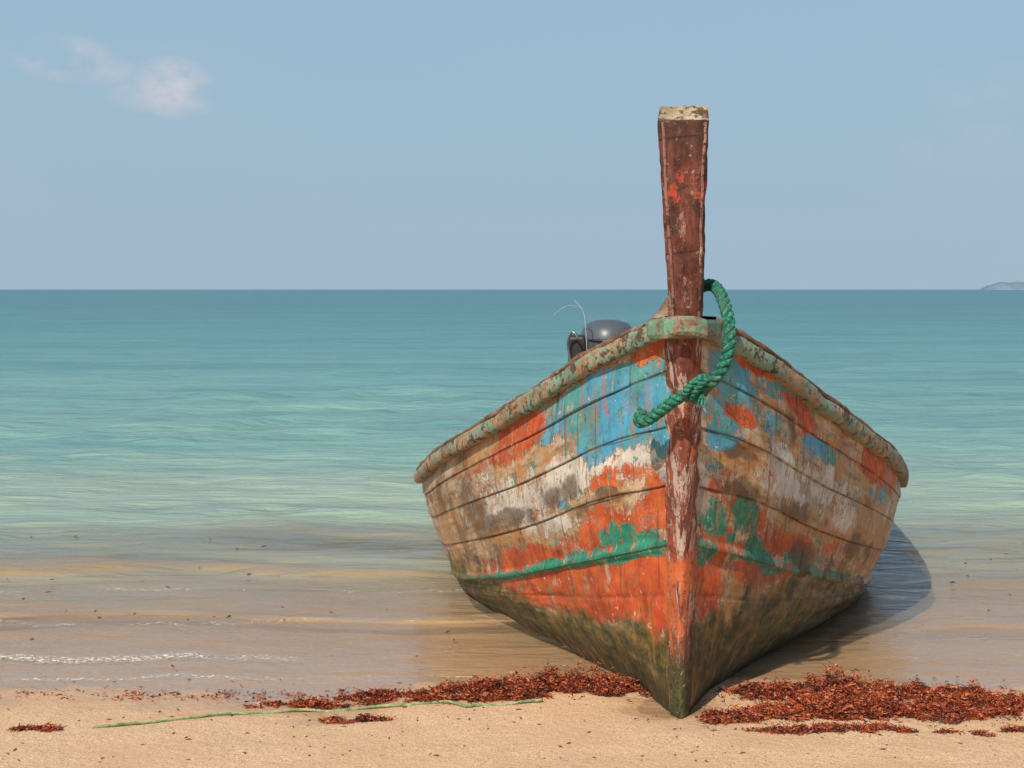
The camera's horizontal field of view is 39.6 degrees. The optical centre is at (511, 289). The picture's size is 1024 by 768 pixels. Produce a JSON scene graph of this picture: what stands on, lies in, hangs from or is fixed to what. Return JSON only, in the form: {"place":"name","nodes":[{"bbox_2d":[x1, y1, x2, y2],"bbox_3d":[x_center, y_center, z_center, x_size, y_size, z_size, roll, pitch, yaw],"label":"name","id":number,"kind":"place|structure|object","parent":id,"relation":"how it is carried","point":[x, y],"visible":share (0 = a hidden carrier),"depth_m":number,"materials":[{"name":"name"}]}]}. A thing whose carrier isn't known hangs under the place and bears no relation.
{"place":"outdoors","nodes":[
{"label":"outdoors","id":0,"kind":"place"},
{"bbox_2d":[0,290,1023,713],"bbox_3d":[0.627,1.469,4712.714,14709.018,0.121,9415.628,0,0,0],"label":"sea water","id":1,"kind":"structure","parent":0,"point":[156,426],"depth_m":16.99,"materials":[{"name":"teal liquid"}]},
{"bbox_2d":[0,540,1023,767],"bbox_3d":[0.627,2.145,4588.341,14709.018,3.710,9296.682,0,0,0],"label":"ground","id":2,"kind":"structure","parent":0,"point":[618,736],"depth_m":5.46,"materials":[{"name":"beige sand"}]},
{"bbox_2d":[91,699,542,728],"bbox_3d":[-0.663,1.488,5.005,1.568,0.034,0.113,0,0,-11],"label":"beach rope","id":3,"kind":"object","parent":2,"relation":"on","point":[302,709],"visible":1,"depth_m":5.04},
{"bbox_2d":[2,535,1016,761],"bbox_3d":[0.097,1.479,6.501,6.157,0.042,4.203,0,0,0],"label":"beach debris","id":4,"kind":"object","parent":2,"relation":"on","point":[447,631],"visible":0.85,"depth_m":4.97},
{"bbox_2d":[0,658,1023,738],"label":"seaweed","id":5,"kind":"object","parent":2,"relation":"on","point":[846,698],"visible":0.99,"depth_m":5.11,"materials":[{"name":"brown plant"}]},
{"bbox_2d":[422,339,671,711],"bbox_3d":[0.189,0.903,8.995,1.364,1.607,8.514,0,0,4],"label":"hull side port","id":6,"kind":"object","parent":2,"relation":"on","point":[549,519],"visible":0.93,"depth_m":5.36,"materials":[{"name":"paint"}]},
{"bbox_2d":[414,316,667,482],"bbox_3d":[-0.042,0.610,8.955,1.036,1.044,8.590,0,0,-1],"label":"gunwale strake","id":7,"kind":"object","parent":6,"relation":"attached to","point":[534,398],"visible":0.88,"depth_m":5.37,"materials":[{"name":"beige wood"}]},
{"bbox_2d":[416,318,654,470],"bbox_3d":[-0.036,0.583,8.993,1.012,0.980,8.509,0,0,-1],"label":"gunwale cap rail","id":8,"kind":"object","parent":7,"relation":"on","point":[560,370],"visible":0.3,"depth_m":5.27,"materials":[{"name":"wood"}]},
{"bbox_2d":[443,337,908,477],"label":"strake nails","id":9,"kind":"object","parent":7,"relation":"attached to","point":[595,357],"visible":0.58,"depth_m":5.07,"materials":[{"name":"metal"}]},
{"bbox_2d":[664,339,702,718],"bbox_3d":[0.584,0.830,4.904,0.130,1.460,0.492,0,0,4],"label":"stem timber","id":10,"kind":"object","parent":2,"relation":"on","point":[683,357],"visible":0.85,"depth_m":4.85,"materials":[{"name":"red wood"}]},
{"bbox_2d":[649,298,668,319],"bbox_3d":[0.495,0.077,4.853,0.090,0.094,0.124,0,0,4],"label":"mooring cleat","id":11,"kind":"object","parent":10,"relation":"attached to","point":[662,310],"visible":0.43,"depth_m":4.81,"materials":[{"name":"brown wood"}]},
{"bbox_2d":[661,122,673,316],"bbox_3d":[0.506,-0.184,4.579,0.016,0.691,0.180,0,0,17],"label":"post edge bead","id":12,"kind":"object","parent":10,"relation":"attached to","point":[668,226],"visible":1,"depth_m":4.56,"materials":[{"name":"brown wood"}]},
{"bbox_2d":[657,120,708,337],"bbox_3d":[0.553,-0.188,4.653,0.163,0.695,0.321,0,0,4],"label":"stem post","id":13,"kind":"object","parent":10,"relation":"attached to","point":[684,140],"visible":0.93,"depth_m":4.55,"materials":[{"name":"brown wood"}]},
{"bbox_2d":[658,106,708,120],"bbox_3d":[0.547,-0.564,4.559,0.163,0.057,0.132,0,0,4],"label":"post head","id":14,"kind":"object","parent":10,"relation":"attached to","point":[685,113],"visible":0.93,"depth_m":4.53},
{"bbox_2d":[645,315,721,338],"bbox_3d":[0.572,0.129,4.723,0.260,0.086,0.235,0,0,4],"label":"bow cap","id":15,"kind":"object","parent":10,"relation":"attached to","point":[683,327],"visible":0.99,"depth_m":4.62,"materials":[{"name":"green wood"}]},
{"bbox_2d":[633,279,735,427],"bbox_3d":[0.605,0.213,4.701,0.368,0.500,0.236,0,0,44],"label":"mooring rope","id":16,"kind":"object","parent":10,"relation":"attached to","point":[697,389],"visible":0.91,"depth_m":4.59,"materials":[{"name":"green fabric"}]},
{"bbox_2d":[697,122,706,337],"bbox_3d":[0.608,-0.184,4.574,0.016,0.691,0.176,0,0,0],"label":"post edge bead","id":17,"kind":"object","parent":10,"relation":"attached to","point":[701,214],"visible":1,"depth_m":4.55,"materials":[{"name":"brown wood"}]},
{"bbox_2d":[688,340,900,712],"bbox_3d":[1.546,0.903,8.899,1.369,1.607,8.513,0,0,4],"label":"boat hull","id":18,"kind":"object","parent":2,"relation":"on","point":[796,505],"visible":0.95,"depth_m":5.30,"materials":[{"name":"paint"}]},
{"bbox_2d":[703,318,908,487],"bbox_3d":[1.770,0.611,8.827,1.030,1.041,8.592,0,0,9],"label":"gunwale strake","id":19,"kind":"object","parent":18,"relation":"on","point":[840,418],"visible":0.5,"depth_m":5.32,"materials":[{"name":"wood"}]},
{"bbox_2d":[702,316,898,452],"bbox_3d":[1.770,0.581,8.866,1.008,0.984,8.506,0,0,9],"label":"gunwale cap rail","id":20,"kind":"object","parent":19,"relation":"on","point":[745,335],"visible":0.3,"depth_m":5.14,"materials":[{"name":"wood"}]},
{"bbox_2d":[0,0,1023,289],"label":"sky","id":21,"kind":"structure","parent":0,"point":[145,144],"materials":[{"name":"blue"}]},
{"bbox_2d":[568,335,585,361],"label":"engine block","id":22,"kind":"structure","parent":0,"point":[576,346],"depth_m":11.11,"materials":[{"name":"black metal"}]},
{"bbox_2d":[978,282,1023,289],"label":"distant hill","id":23,"kind":"structure","parent":0,"point":[1008,286],"depth_m":3013.40,"materials":[{"name":"blue"}]},
{"bbox_3d":[1.032,1.150,11.295,2.100,0.620,0.400,0,0,4],"label":"engine","id":24,"kind":"object","parent":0,"visible":0},
{"bbox_2d":[554,300,586,349],"bbox_3d":[0.451,0.289,11.003,0.264,0.422,0.066,0,0,4],"label":"throttle cable","id":25,"kind":"object","parent":24,"relation":"attached to","point":[584,319],"visible":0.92,"depth_m":10.97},
{"bbox_2d":[567,331,579,360],"bbox_3d":[0.881,0.850,13.249,0.318,1.059,4.524,0,0,8],"label":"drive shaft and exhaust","id":26,"kind":"object","parent":24,"relation":"attached to","point":[568,339],"visible":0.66,"depth_m":11.05,"materials":[{"name":"metal"}]},
{"bbox_2d":[581,319,631,349],"bbox_3d":[0.763,0.385,11.313,0.443,0.290,0.513,0,0,4],"label":"engine cowl","id":27,"kind":"object","parent":24,"relation":"on","point":[603,329],"visible":0.53,"depth_m":11.13,"materials":[{"name":"grey metal"}]},
{"bbox_2d":[588,339,606,341],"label":"engine cowl trim","id":28,"kind":"structure","parent":27,"relation":"attached to","point":[595,340],"depth_m":11.07,"materials":[{"name":"grey metal"}]}
]}

